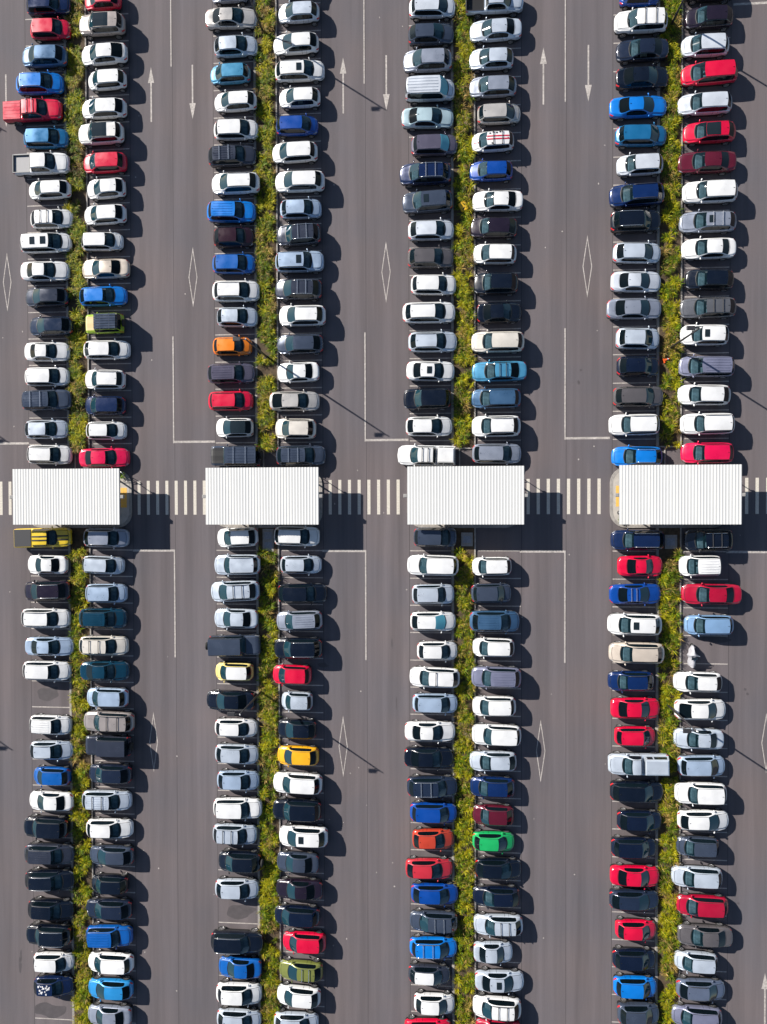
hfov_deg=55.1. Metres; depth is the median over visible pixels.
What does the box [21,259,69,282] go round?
parked car
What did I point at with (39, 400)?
parked car
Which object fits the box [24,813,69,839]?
parked car
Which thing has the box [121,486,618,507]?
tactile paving
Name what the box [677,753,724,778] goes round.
parked car
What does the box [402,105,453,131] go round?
parked car
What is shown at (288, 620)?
parked car
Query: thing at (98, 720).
parked car
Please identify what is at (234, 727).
parked car
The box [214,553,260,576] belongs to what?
parked car
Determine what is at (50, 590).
parked car
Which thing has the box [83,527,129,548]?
parked car
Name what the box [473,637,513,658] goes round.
parked car
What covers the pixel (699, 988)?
parked car
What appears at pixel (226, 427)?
parked car
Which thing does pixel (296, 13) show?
parked car
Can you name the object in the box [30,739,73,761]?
parked car
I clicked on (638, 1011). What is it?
parked car
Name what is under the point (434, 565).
parked car
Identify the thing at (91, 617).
parked car
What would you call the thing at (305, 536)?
parked car
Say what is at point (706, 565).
parked car
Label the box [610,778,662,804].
parked car
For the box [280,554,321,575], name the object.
parked car
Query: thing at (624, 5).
parked car
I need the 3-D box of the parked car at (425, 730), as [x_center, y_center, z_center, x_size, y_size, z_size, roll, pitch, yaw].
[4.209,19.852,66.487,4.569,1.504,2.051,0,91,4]
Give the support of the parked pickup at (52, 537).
on the ground at (566, 808)
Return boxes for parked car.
[16,69,64,98]
[20,230,71,255]
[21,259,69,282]
[21,388,72,411]
[21,608,70,629]
[22,43,68,71]
[22,659,71,682]
[24,126,69,151]
[24,340,70,362]
[24,580,71,602]
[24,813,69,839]
[24,840,75,866]
[25,365,69,386]
[25,418,69,439]
[25,636,74,657]
[25,866,75,892]
[26,0,71,18]
[26,285,68,307]
[26,920,72,947]
[27,443,72,465]
[28,554,68,575]
[28,895,74,922]
[29,178,71,201]
[29,713,71,736]
[30,16,71,43]
[30,206,73,231]
[30,315,73,336]
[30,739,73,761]
[30,789,74,812]
[33,948,74,973]
[34,764,71,787]
[34,972,74,998]
[79,11,125,40]
[79,121,124,148]
[79,284,127,307]
[79,446,129,467]
[79,607,127,629]
[79,635,128,656]
[80,660,129,682]
[81,229,123,252]
[82,42,127,69]
[82,96,126,121]
[82,257,130,280]
[82,555,124,575]
[82,787,132,812]
[83,338,130,360]
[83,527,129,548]
[84,151,127,175]
[84,709,134,733]
[85,0,121,13]
[85,203,126,227]
[85,312,125,334]
[85,368,125,389]
[85,394,126,415]
[85,583,127,604]
[85,733,133,757]
[86,420,126,440]
[86,816,133,840]
[86,896,132,920]
[86,921,133,948]
[87,176,126,201]
[87,686,128,708]
[88,68,126,93]
[88,948,133,974]
[88,974,133,1001]
[88,1001,132,1023]
[89,762,132,785]
[90,843,134,866]
[92,871,128,895]
[205,4,257,33]
[205,634,260,656]
[207,198,255,224]
[207,361,255,384]
[207,689,254,711]
[208,142,256,169]
[208,389,253,411]
[210,62,250,87]
[211,444,262,466]
[211,579,259,603]
[211,926,263,955]
[212,0,247,6]
[212,170,259,197]
[212,251,255,275]
[212,278,259,303]
[213,224,254,249]
[213,335,251,356]
[213,795,261,820]
[213,821,257,846]
[214,32,257,61]
[214,117,257,143]
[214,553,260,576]
[215,89,256,115]
[215,607,257,629]
[215,716,257,739]
[215,742,258,766]
[215,875,258,901]
[216,416,253,438]
[216,661,253,682]
[216,977,261,1006]
[217,305,257,328]
[217,768,259,792]
[217,1005,261,1023]
[218,527,258,548]
[219,847,263,873]
[219,954,261,979]
[269,389,319,411]
[272,140,317,165]
[273,31,318,58]
[273,663,311,685]
[273,769,321,795]
[273,796,320,822]
[274,525,319,547]
[274,637,321,660]
[274,1007,318,1023]
[275,57,324,85]
[275,168,324,195]
[275,248,323,274]
[275,276,321,301]
[275,417,315,439]
[275,902,319,927]
[276,113,317,138]
[276,444,325,466]
[276,876,322,901]
[277,222,320,248]
[277,332,322,355]
[277,609,322,632]
[277,744,318,767]
[277,849,318,874]
[277,980,320,1008]
[278,0,319,27]
[278,361,318,383]
[278,582,326,604]
[278,717,316,740]
[279,85,320,111]
[279,303,325,327]
[279,822,327,848]
[279,956,322,982]
[280,196,321,221]
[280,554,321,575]
[282,690,312,711]
[283,928,325,953]
[400,160,450,188]
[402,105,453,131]
[402,189,452,216]
[403,47,451,75]
[403,299,454,324]
[403,386,450,410]
[404,745,452,770]
[405,719,454,743]
[405,855,452,881]
[405,1014,450,1023]
[406,359,454,381]
[406,415,451,437]
[407,554,458,576]
[407,773,457,799]
[408,20,453,49]
[408,217,453,242]
[408,245,453,269]
[408,329,456,353]
[408,960,449,987]
[409,0,454,22]
[410,611,455,632]
[410,665,459,688]
[410,800,456,824]
[410,907,457,933]
[410,933,456,960]
[411,132,456,158]
[411,272,455,296]
[411,880,457,906]
[412,583,453,605]
[412,692,457,715]
[412,826,453,851]
[414,526,456,548]
[414,988,454,1016]
[417,640,456,662]
[469,45,513,73]
[469,73,516,100]
[470,17,521,45]
[470,158,512,183]
[470,215,516,239]
[470,609,519,633]
[470,749,516,773]
[470,774,514,798]
[471,329,523,353]
[471,387,520,408]
[471,582,510,603]
[471,665,520,689]
[472,129,513,154]
[472,188,522,213]
[472,359,526,382]
[472,414,520,437]
[472,442,520,464]
[472,556,511,577]
[472,695,515,718]
[472,722,520,746]
[472,828,513,853]
[473,241,516,265]
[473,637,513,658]
[473,802,513,826]
[473,883,519,909]
[473,990,520,1021]
[474,270,517,295]
[474,911,522,937]
[474,937,512,965]
[475,854,520,881]
[475,966,523,994]
[476,1016,519,1023]
[477,100,520,127]
[477,300,520,324]
[606,296,660,320]
[607,612,661,636]
[607,670,653,692]
[608,412,659,436]
[608,641,664,665]
[609,93,666,121]
[609,181,664,209]
[609,583,660,605]
[609,886,658,913]
[610,207,660,234]
[610,269,660,293]
[610,528,664,551]
[610,696,659,720]
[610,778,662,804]
[610,862,658,889]
[611,445,661,466]
[611,834,655,860]
[612,384,662,407]
[612,944,655,972]
[613,240,660,265]
[613,971,656,999]
[614,6,667,38]
[614,724,654,748]
[615,63,668,92]
[615,122,666,149]
[615,326,658,350]
[615,915,655,942]
[616,36,668,65]
[616,152,662,178]
[616,354,658,376]
[617,554,662,577]
[617,807,661,833]
[617,998,658,1023]
[619,0,658,10]
[671,863,722,889]
[671,1001,721,1023]
[673,670,721,693]
[673,726,723,750]
[674,697,725,721]
[674,779,726,806]
[674,947,717,973]
[676,833,718,858]
[676,891,727,917]
[676,921,732,948]
[676,974,724,1003]
[677,90,731,118]
[677,149,736,176]
[677,382,730,405]
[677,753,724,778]
[677,807,728,833]
[678,354,734,377]
[679,209,736,234]
[679,295,735,319]
[679,554,721,577]
[680,59,737,89]
[680,322,728,346]
[680,411,734,435]
[680,441,733,464]
[681,32,728,60]
[681,236,735,261]
[681,583,741,605]
[682,178,737,206]
[683,119,735,146]
[684,4,732,32]
[684,267,733,291]
[684,528,732,552]
[684,614,733,636]
[685,0,730,5]
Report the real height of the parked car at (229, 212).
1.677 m
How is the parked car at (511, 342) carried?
on the ground at (566, 808)
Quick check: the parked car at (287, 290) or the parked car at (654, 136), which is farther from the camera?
the parked car at (287, 290)
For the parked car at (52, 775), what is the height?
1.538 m
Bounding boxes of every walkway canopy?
[10,468,124,524]
[202,467,322,524]
[403,466,527,523]
[614,464,745,523]
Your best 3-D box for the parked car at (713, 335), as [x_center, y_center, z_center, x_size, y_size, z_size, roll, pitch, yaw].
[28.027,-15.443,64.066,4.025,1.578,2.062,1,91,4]
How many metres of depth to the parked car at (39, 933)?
69.05 m
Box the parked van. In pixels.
[405,75,454,105]
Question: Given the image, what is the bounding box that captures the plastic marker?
[458,201,467,211]
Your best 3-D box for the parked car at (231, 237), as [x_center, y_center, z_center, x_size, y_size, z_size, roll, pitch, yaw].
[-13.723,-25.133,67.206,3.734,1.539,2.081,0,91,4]
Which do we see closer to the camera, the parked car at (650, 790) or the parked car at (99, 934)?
the parked car at (650, 790)
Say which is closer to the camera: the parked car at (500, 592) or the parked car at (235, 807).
the parked car at (500, 592)
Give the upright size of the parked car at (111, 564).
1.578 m
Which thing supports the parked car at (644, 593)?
on the ground at (566, 808)
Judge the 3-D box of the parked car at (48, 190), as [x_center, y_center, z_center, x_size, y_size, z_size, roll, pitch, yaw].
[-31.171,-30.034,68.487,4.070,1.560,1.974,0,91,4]
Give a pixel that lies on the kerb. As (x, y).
(451, 548)
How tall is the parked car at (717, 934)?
1.461 m
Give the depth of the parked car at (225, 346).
67.14 m
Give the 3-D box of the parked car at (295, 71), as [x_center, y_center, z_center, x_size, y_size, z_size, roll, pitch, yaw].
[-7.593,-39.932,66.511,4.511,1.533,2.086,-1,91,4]
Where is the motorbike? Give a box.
[687,643,699,667]
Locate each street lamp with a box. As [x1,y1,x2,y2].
[227,691,261,715]
[233,337,268,358]
[250,0,263,34]
[666,704,698,732]
[668,326,701,349]
[671,0,683,24]
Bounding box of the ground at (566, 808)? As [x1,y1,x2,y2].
[0,0,766,1023]
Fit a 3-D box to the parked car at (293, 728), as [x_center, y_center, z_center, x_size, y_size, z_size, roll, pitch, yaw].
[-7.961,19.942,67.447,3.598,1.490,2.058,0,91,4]
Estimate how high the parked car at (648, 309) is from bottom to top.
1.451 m
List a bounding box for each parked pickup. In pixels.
[3,97,62,125]
[12,150,70,177]
[14,526,72,548]
[398,443,455,466]
[466,0,523,19]
[608,751,668,777]
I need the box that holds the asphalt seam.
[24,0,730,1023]
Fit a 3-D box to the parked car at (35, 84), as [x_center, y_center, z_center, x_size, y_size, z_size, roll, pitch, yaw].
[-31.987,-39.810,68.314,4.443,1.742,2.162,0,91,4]
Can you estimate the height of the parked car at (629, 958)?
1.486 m
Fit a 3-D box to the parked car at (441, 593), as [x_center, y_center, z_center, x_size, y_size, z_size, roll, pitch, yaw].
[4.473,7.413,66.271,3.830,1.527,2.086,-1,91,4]
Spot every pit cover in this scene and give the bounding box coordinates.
[263,529,273,551]
[461,533,472,545]
[665,535,676,548]
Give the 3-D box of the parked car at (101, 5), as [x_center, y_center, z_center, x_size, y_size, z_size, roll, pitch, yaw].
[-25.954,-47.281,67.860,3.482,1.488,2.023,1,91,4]
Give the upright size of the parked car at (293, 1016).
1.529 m
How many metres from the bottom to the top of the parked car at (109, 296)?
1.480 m
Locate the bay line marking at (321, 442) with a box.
[25,2,729,1023]
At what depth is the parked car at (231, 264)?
67.03 m
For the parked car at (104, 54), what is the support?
on the ground at (566, 808)
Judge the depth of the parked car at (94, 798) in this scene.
68.69 m
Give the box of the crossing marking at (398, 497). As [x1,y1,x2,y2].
[0,478,766,514]
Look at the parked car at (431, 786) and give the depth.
66.10 m
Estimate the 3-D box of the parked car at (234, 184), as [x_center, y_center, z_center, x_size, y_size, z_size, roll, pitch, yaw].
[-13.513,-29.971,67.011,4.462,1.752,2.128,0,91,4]
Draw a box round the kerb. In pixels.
[63,0,682,1023]
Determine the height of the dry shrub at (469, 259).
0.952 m
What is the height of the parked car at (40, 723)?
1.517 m
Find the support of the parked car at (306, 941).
on the ground at (566, 808)
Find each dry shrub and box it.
[69,165,81,176]
[77,928,86,940]
[462,252,475,265]
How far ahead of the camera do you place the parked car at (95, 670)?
68.62 m
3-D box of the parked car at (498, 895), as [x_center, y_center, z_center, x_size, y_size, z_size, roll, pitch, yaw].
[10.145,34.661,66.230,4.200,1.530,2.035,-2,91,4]
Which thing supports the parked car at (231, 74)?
on the ground at (566, 808)
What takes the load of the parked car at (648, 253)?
on the ground at (566, 808)
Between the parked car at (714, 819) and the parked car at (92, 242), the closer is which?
the parked car at (714, 819)
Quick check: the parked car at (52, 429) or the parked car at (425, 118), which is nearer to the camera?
the parked car at (425, 118)
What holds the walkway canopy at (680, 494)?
on the pavement
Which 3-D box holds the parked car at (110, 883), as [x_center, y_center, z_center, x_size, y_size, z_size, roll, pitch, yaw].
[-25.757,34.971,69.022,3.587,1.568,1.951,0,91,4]
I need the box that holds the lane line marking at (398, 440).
[0,0,766,662]
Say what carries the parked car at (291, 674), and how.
on the ground at (566, 808)
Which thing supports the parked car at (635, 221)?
on the ground at (566, 808)
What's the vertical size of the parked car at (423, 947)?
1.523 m
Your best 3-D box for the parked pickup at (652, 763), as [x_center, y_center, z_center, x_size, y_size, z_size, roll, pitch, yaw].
[22.486,22.304,64.947,5.164,1.800,2.150,-1,91,4]
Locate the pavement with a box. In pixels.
[34,469,721,527]
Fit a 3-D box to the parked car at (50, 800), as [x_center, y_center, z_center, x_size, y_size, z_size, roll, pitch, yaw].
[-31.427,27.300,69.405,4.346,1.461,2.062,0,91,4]
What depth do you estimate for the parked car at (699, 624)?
64.17 m
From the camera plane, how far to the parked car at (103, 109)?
67.60 m
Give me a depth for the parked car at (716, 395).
63.87 m
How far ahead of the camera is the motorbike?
64.57 m
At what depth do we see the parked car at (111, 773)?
68.46 m
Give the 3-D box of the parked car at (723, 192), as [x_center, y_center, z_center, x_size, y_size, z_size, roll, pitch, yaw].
[28.346,-27.781,63.784,4.588,1.727,2.116,0,91,4]
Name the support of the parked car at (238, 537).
on the ground at (566, 808)
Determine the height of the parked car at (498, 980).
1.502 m
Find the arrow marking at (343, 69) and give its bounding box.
[3,45,766,1023]
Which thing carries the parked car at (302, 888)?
on the ground at (566, 808)
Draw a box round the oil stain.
[19,369,748,1017]
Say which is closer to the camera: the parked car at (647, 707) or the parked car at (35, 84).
the parked car at (647, 707)
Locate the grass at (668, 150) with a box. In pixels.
[62,0,685,1023]
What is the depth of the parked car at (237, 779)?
67.70 m
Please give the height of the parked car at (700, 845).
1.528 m
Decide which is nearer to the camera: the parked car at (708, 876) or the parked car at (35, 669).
the parked car at (708, 876)
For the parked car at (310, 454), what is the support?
on the ground at (566, 808)
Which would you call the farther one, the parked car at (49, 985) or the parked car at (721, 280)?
the parked car at (49, 985)
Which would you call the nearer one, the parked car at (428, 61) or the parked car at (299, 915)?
the parked car at (428, 61)
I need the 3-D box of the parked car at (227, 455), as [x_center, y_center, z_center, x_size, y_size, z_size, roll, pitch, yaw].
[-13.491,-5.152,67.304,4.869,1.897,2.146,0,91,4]
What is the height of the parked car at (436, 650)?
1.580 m
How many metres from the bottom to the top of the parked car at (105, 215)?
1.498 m
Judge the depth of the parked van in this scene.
64.64 m
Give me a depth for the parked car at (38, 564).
68.70 m
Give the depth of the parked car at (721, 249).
63.78 m

